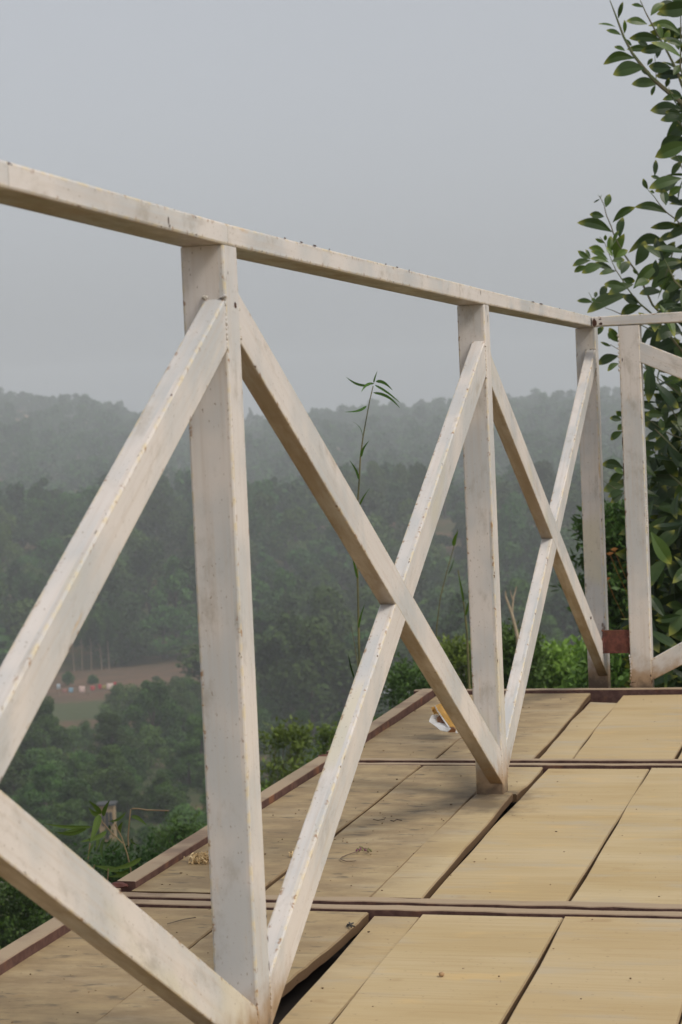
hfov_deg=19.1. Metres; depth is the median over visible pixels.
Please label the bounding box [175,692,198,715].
valley bush
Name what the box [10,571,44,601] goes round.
forest tree
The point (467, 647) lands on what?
green reed
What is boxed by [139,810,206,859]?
green bush
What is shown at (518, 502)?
forest tree
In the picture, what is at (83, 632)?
slim tree
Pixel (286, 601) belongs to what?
forest tree
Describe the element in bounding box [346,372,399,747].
tall reed
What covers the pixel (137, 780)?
valley bush
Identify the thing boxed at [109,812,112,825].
window
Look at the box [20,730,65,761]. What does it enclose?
valley bush
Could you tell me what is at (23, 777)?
leafy tree
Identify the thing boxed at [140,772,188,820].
leafy tree
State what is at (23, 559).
forest tree
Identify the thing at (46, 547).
forest tree
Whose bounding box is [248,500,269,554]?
forest tree
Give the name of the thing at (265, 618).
forest tree
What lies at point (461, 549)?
forest tree
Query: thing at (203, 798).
valley bush
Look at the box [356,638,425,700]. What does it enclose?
forest tree
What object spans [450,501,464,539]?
forest tree
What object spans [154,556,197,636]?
forest tree
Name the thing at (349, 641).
forest tree
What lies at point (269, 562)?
forest tree
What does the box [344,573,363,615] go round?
forest tree
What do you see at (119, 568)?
forest tree
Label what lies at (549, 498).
forest tree
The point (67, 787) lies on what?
valley bush
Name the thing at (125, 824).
valley bush
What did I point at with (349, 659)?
dry reed
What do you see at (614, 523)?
green bush
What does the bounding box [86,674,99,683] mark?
field bush
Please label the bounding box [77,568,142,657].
forest tree
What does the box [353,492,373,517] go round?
forest tree
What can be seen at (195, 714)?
valley bush
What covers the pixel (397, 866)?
dirt crumbs
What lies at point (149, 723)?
valley bush
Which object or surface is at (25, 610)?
forest tree
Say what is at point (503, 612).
forest tree
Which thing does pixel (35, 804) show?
valley bush
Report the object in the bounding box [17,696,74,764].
leafy tree
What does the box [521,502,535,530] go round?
forest tree
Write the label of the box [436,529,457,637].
young reed
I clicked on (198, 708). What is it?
valley bush
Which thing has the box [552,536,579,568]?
forest tree
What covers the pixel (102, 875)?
valley bush
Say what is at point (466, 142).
sky
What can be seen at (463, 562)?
forest tree
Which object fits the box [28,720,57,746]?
valley bush
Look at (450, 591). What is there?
forest tree
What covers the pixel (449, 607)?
forest tree
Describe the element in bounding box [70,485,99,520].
forest tree
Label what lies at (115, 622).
slim tree
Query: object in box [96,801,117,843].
brick shed
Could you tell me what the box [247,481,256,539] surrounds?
forest tree
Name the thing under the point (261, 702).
valley bush
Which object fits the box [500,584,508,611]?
forest tree
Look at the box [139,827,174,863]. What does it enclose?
valley bush
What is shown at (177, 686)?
valley bush
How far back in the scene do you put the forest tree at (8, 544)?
292.35 m
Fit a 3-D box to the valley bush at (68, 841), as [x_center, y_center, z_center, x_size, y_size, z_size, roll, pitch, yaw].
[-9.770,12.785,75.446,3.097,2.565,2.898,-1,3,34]
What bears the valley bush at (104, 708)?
on the ground
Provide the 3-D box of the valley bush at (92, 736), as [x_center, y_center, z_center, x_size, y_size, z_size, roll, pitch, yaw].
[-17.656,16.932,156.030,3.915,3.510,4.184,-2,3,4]
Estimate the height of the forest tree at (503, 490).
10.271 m
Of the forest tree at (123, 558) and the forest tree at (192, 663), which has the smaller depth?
the forest tree at (192, 663)
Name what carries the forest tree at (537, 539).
on the ground
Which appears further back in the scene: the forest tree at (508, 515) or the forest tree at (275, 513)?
the forest tree at (275, 513)
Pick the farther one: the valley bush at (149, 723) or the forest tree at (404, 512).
the forest tree at (404, 512)
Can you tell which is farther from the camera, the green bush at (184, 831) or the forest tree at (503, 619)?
the forest tree at (503, 619)
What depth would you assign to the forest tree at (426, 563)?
259.44 m
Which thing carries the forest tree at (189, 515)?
on the ground
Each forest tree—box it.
[0,489,13,514]
[0,521,26,577]
[0,554,38,595]
[0,559,25,608]
[0,579,19,634]
[5,598,35,647]
[6,523,44,557]
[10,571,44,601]
[12,573,47,605]
[22,497,53,544]
[25,536,67,572]
[26,477,54,525]
[30,538,64,577]
[46,543,65,574]
[47,517,81,537]
[57,528,76,544]
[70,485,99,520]
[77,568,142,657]
[92,610,152,665]
[97,474,106,486]
[110,559,143,608]
[115,550,132,574]
[122,529,161,581]
[136,496,187,555]
[136,506,176,542]
[136,605,198,659]
[146,474,186,536]
[147,555,197,638]
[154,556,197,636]
[174,614,256,681]
[177,538,194,559]
[186,503,192,519]
[187,525,193,555]
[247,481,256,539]
[248,498,277,537]
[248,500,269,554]
[249,542,263,573]
[251,479,281,530]
[251,492,284,554]
[251,574,272,614]
[253,551,277,579]
[253,610,274,700]
[254,610,328,714]
[255,615,336,702]
[255,656,307,691]
[257,590,302,626]
[265,617,345,743]
[267,567,295,606]
[268,579,311,625]
[269,476,287,518]
[281,482,305,529]
[286,646,397,728]
[297,502,329,543]
[300,482,312,507]
[300,497,320,532]
[310,584,355,647]
[318,524,355,588]
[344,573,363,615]
[344,613,395,664]
[345,471,362,493]
[351,483,391,515]
[351,640,395,717]
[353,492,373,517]
[353,585,379,629]
[355,513,402,568]
[356,489,393,523]
[356,604,379,632]
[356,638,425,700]
[357,460,386,504]
[380,539,395,562]
[381,462,412,506]
[381,498,415,543]
[400,532,451,546]
[407,617,441,667]
[408,461,444,502]
[413,568,428,611]
[418,556,433,610]
[418,585,454,612]
[421,551,434,608]
[422,587,451,622]
[424,590,469,678]
[426,469,449,504]
[428,535,451,567]
[433,564,468,595]
[440,610,506,618]
[443,486,455,518]
[445,600,470,675]
[447,583,465,592]
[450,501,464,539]
[451,516,466,560]
[456,558,467,590]
[495,475,504,508]
[496,481,525,541]
[496,495,506,540]
[497,490,527,544]
[497,502,526,574]
[498,541,534,591]
[500,480,525,503]
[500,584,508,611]
[501,616,511,635]
[504,576,549,630]
[507,569,530,584]
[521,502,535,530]
[522,526,582,576]
[528,527,583,589]
[534,460,556,503]
[542,592,555,612]
[543,590,583,644]
[544,570,575,634]
[546,491,552,504]
[546,576,557,595]
[548,560,584,612]
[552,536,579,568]
[561,489,581,528]
[567,524,582,552]
[569,478,580,492]
[571,474,606,499]
[603,466,610,500]
[605,463,623,484]
[608,487,623,502]
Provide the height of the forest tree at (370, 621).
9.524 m
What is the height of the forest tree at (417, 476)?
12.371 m
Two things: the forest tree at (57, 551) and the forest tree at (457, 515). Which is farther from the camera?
the forest tree at (457, 515)
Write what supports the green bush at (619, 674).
on the ground
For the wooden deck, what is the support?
on the ground
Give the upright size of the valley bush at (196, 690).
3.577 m
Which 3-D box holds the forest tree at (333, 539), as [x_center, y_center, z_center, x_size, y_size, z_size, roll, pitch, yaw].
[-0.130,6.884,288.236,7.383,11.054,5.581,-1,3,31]
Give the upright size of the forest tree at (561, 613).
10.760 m
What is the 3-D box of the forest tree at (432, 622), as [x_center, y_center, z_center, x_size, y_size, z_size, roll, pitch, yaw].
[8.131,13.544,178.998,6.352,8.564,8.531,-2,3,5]
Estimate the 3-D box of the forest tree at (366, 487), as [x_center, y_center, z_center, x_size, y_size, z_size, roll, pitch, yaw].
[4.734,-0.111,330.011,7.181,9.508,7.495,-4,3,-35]
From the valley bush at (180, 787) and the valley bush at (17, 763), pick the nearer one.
the valley bush at (180, 787)
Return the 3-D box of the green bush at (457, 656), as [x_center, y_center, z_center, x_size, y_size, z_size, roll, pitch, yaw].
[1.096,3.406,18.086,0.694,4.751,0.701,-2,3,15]
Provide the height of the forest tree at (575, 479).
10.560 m
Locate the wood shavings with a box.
[184,851,208,863]
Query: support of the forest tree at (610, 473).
on the ground
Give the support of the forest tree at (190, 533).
on the ground
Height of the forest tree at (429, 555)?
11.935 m
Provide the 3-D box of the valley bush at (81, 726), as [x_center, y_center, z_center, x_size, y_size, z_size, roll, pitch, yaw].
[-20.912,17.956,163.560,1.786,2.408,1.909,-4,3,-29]
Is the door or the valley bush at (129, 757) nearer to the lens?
the door
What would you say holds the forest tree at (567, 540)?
on the ground
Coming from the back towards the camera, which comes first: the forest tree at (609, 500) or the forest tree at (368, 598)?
the forest tree at (609, 500)
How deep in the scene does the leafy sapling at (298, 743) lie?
14.95 m
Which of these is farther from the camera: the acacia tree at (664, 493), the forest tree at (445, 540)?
the forest tree at (445, 540)
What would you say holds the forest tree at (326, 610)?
on the ground
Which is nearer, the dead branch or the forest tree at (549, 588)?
the dead branch
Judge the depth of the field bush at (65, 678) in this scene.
221.77 m
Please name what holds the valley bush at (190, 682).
on the ground
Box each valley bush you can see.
[0,751,27,798]
[13,774,59,805]
[17,748,67,790]
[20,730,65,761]
[23,796,49,824]
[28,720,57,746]
[34,749,81,782]
[40,746,65,764]
[44,797,87,833]
[45,778,104,830]
[49,824,99,862]
[52,802,88,834]
[57,725,89,752]
[76,720,93,744]
[78,721,94,747]
[81,827,111,850]
[85,710,127,747]
[89,837,127,865]
[89,856,114,879]
[94,704,114,728]
[100,683,147,719]
[100,745,154,787]
[103,682,126,711]
[116,812,135,843]
[122,764,143,792]
[123,823,155,864]
[134,724,173,767]
[137,719,159,754]
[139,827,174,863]
[142,772,191,802]
[146,677,191,713]
[146,782,180,821]
[148,791,186,823]
[157,803,205,842]
[159,736,178,762]
[171,675,201,704]
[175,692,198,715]
[177,688,197,708]
[182,711,201,738]
[187,678,201,705]
[192,770,205,793]
[193,704,201,712]
[197,813,206,824]
[199,779,206,814]
[257,695,282,721]
[259,759,268,775]
[260,741,288,777]
[260,774,267,787]
[262,696,284,727]
[266,756,295,783]
[313,721,329,746]
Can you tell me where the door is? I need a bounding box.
[105,812,109,838]
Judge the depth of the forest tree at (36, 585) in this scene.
251.59 m
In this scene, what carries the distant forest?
on the ground
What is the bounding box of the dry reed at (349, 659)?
[348,627,357,677]
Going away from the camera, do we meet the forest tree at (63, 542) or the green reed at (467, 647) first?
the green reed at (467, 647)
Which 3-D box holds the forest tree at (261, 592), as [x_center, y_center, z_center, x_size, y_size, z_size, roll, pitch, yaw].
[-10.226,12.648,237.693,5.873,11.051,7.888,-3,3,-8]
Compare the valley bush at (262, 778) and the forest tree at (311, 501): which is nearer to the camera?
the valley bush at (262, 778)
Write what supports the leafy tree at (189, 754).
on the ground
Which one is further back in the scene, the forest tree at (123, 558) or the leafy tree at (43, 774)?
the forest tree at (123, 558)
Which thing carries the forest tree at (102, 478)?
on the ground
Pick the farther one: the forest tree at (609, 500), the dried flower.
the forest tree at (609, 500)
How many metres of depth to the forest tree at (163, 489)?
342.08 m
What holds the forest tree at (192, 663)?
on the ground
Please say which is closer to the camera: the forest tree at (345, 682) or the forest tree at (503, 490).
the forest tree at (345, 682)
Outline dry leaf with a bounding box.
[606,548,627,618]
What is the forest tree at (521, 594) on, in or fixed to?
on the ground
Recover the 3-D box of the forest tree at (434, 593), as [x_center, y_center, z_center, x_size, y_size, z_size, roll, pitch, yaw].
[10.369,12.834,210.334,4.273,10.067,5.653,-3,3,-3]
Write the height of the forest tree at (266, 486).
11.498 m
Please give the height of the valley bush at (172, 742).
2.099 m
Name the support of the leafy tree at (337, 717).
on the ground
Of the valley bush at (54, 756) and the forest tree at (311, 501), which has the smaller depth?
the valley bush at (54, 756)
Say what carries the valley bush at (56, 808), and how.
on the ground
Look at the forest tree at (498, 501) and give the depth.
310.12 m
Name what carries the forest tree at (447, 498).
on the ground
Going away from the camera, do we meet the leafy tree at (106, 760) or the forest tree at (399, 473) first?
the leafy tree at (106, 760)
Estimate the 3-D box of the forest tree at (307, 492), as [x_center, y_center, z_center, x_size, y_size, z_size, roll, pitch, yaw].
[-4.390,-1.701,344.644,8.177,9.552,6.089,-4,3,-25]
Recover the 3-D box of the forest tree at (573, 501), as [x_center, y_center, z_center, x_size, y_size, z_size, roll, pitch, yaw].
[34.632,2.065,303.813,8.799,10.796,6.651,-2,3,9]
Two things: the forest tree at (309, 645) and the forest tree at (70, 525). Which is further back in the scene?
the forest tree at (70, 525)
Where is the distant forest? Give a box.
[0,385,681,665]
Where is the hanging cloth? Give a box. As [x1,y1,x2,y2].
[79,686,84,692]
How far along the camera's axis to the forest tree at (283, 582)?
223.63 m
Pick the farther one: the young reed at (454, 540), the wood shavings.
the young reed at (454, 540)
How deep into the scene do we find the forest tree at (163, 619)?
241.52 m
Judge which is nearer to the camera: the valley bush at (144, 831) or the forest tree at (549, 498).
the valley bush at (144, 831)
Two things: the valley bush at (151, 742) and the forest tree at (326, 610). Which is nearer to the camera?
the valley bush at (151, 742)
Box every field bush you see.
[62,671,75,684]
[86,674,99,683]
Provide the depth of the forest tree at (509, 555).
263.81 m
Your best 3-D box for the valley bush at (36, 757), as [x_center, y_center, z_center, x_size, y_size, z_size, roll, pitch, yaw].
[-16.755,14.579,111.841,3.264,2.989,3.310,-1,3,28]
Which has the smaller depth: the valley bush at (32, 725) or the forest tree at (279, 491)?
the valley bush at (32, 725)
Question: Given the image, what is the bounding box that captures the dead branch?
[505,586,518,645]
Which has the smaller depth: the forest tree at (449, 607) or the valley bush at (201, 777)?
the valley bush at (201, 777)
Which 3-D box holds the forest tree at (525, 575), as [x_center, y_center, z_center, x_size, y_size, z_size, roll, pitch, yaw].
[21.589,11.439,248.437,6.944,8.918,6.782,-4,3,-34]
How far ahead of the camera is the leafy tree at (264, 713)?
149.19 m
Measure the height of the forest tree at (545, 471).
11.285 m
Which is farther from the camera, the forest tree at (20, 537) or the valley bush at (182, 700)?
the forest tree at (20, 537)
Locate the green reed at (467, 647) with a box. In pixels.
[457,570,470,688]
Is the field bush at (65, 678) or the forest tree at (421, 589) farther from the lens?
the forest tree at (421, 589)
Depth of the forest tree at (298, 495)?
338.43 m
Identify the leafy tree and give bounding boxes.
[0,746,26,794]
[9,763,65,824]
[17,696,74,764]
[66,784,100,831]
[77,744,127,793]
[85,711,143,771]
[104,775,156,819]
[116,678,185,757]
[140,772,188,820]
[156,741,204,787]
[179,715,203,779]
[256,684,284,753]
[256,686,287,707]
[277,709,311,764]
[324,709,343,751]
[511,615,571,660]
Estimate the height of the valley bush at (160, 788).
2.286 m
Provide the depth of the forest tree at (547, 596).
228.05 m
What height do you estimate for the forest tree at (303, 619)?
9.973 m
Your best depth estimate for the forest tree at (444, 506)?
349.68 m
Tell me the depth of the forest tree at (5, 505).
339.18 m
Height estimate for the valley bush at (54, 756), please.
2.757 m
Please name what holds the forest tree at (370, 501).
on the ground
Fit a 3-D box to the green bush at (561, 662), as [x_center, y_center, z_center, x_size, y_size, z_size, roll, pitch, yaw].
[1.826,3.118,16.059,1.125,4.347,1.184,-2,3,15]
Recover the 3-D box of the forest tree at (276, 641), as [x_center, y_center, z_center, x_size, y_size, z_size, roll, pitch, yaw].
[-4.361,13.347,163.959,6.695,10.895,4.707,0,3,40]
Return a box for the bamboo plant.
[47,800,168,880]
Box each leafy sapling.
[258,714,315,791]
[308,721,337,756]
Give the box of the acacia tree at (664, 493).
[573,0,681,687]
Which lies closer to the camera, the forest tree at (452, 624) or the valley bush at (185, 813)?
the valley bush at (185, 813)
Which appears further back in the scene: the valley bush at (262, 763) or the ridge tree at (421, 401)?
the ridge tree at (421, 401)
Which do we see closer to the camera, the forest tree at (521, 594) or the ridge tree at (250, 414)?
the forest tree at (521, 594)
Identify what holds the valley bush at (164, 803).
on the ground
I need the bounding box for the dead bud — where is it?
[346,922,354,927]
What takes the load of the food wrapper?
on the wooden deck
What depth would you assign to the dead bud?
3.17 m
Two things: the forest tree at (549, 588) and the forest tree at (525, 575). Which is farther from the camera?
the forest tree at (525, 575)
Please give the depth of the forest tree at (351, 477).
352.62 m
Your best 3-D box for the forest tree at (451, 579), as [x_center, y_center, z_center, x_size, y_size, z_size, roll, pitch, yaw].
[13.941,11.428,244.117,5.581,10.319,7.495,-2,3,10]
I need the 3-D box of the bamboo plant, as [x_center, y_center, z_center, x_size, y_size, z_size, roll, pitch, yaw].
[-0.498,1.587,4.662,0.254,1.884,0.154,-4,3,-29]
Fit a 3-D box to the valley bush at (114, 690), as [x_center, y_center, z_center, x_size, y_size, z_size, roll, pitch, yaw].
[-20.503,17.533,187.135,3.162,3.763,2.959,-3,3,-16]
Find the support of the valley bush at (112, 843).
on the ground
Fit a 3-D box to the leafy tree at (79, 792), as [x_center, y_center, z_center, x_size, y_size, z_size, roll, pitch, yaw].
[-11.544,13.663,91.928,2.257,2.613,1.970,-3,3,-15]
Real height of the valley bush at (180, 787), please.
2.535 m
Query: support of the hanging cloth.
hanging from the washing line
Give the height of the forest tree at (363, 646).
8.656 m
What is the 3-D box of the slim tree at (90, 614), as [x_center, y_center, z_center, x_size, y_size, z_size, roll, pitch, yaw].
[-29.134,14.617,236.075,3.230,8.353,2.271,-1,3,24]
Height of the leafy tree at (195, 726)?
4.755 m
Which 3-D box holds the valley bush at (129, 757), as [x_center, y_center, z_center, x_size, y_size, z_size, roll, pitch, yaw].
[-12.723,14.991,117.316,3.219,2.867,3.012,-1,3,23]
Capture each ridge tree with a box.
[246,407,252,424]
[413,399,429,404]
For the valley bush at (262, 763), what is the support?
on the ground
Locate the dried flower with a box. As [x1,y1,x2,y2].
[340,846,371,861]
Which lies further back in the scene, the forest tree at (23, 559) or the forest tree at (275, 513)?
the forest tree at (275, 513)
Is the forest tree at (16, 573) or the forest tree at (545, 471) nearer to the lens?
the forest tree at (16, 573)
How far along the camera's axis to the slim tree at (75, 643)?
235.64 m
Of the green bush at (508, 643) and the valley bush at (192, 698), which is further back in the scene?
the valley bush at (192, 698)
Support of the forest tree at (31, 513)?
on the ground
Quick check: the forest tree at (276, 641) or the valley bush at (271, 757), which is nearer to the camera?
the valley bush at (271, 757)
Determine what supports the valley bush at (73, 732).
on the ground
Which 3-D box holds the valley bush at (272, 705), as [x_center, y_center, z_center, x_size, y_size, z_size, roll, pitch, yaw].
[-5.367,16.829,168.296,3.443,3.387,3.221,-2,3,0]
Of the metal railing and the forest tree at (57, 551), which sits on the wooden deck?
the metal railing
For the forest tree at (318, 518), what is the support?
on the ground
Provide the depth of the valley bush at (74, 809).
89.88 m
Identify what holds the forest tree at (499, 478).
on the ground
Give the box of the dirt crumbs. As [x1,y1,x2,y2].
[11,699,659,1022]
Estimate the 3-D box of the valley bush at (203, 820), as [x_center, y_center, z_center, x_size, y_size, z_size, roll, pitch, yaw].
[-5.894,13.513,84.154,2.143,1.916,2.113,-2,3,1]
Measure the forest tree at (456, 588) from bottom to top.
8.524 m
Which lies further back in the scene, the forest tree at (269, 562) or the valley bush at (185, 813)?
the forest tree at (269, 562)
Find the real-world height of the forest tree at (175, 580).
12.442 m
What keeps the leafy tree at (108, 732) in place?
on the ground
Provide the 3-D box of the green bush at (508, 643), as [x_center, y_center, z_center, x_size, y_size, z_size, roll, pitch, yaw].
[1.310,2.776,14.125,0.532,4.096,0.628,-2,3,15]
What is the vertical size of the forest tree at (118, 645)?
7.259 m
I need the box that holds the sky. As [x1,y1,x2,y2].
[0,0,681,419]
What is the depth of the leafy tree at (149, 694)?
149.67 m
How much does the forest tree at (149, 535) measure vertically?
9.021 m
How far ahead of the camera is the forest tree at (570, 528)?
285.49 m
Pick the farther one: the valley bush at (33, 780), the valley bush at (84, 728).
the valley bush at (84, 728)
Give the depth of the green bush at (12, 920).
11.82 m
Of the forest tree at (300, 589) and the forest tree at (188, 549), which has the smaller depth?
the forest tree at (300, 589)
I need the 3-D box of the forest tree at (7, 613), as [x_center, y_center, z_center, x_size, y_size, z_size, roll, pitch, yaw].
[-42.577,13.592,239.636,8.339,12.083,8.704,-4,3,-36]
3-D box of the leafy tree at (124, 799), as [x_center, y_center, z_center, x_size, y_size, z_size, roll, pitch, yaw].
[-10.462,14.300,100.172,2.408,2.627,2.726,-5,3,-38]
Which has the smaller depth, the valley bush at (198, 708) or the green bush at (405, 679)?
the green bush at (405, 679)
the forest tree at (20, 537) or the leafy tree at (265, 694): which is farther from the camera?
the forest tree at (20, 537)
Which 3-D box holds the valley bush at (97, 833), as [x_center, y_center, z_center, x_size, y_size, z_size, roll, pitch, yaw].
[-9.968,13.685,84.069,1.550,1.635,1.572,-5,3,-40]
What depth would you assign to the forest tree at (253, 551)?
288.93 m
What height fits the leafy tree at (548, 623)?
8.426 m
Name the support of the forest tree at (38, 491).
on the ground
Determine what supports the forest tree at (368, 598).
on the ground
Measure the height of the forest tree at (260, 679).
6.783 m
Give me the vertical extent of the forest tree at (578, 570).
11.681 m
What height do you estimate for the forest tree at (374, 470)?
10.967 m
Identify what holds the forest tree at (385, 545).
on the ground
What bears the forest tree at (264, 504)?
on the ground
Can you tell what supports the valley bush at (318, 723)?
on the ground
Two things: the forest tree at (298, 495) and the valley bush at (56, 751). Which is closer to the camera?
the valley bush at (56, 751)
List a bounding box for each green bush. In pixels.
[0,876,52,948]
[72,819,180,882]
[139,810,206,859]
[374,651,431,719]
[418,632,471,688]
[501,618,552,688]
[534,634,586,687]
[549,495,664,633]
[551,625,629,687]
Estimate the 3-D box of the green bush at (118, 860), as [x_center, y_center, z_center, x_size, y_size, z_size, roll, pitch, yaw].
[-1.015,2.743,10.085,0.810,2.447,0.780,-3,3,-15]
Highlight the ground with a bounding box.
[0,410,568,949]
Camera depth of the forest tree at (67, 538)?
307.64 m
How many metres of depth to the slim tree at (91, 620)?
235.16 m
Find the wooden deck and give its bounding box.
[0,687,681,1023]
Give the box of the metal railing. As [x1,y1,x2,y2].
[0,160,681,1023]
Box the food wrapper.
[429,704,457,732]
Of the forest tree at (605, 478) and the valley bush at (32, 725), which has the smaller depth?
the valley bush at (32, 725)
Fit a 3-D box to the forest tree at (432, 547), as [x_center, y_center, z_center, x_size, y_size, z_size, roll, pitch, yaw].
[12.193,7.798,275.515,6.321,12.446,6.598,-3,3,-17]
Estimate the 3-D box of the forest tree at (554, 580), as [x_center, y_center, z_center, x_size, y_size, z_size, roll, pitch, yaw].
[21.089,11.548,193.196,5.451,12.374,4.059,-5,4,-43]
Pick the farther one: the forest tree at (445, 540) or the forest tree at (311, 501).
the forest tree at (311, 501)
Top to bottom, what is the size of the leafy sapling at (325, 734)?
3.723 m
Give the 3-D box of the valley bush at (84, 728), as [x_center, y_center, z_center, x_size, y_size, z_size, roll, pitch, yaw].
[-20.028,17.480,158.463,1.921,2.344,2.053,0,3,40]
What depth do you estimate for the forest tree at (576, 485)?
322.62 m
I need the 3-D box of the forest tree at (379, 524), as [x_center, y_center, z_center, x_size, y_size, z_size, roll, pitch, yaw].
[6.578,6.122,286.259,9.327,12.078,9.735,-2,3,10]
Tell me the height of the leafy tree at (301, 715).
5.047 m
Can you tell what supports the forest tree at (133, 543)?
on the ground
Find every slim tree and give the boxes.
[72,629,82,671]
[74,618,90,670]
[85,607,96,670]
[86,602,112,669]
[93,602,120,669]
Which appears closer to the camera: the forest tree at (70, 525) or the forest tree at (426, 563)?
the forest tree at (426, 563)
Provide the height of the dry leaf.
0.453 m
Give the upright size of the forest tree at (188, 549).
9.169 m
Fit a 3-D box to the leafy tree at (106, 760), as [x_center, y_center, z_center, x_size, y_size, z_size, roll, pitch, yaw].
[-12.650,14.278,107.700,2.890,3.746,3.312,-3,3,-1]
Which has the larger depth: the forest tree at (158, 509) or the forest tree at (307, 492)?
the forest tree at (307, 492)
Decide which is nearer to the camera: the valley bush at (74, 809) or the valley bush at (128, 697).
the valley bush at (74, 809)
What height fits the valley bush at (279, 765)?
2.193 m
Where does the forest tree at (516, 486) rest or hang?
on the ground

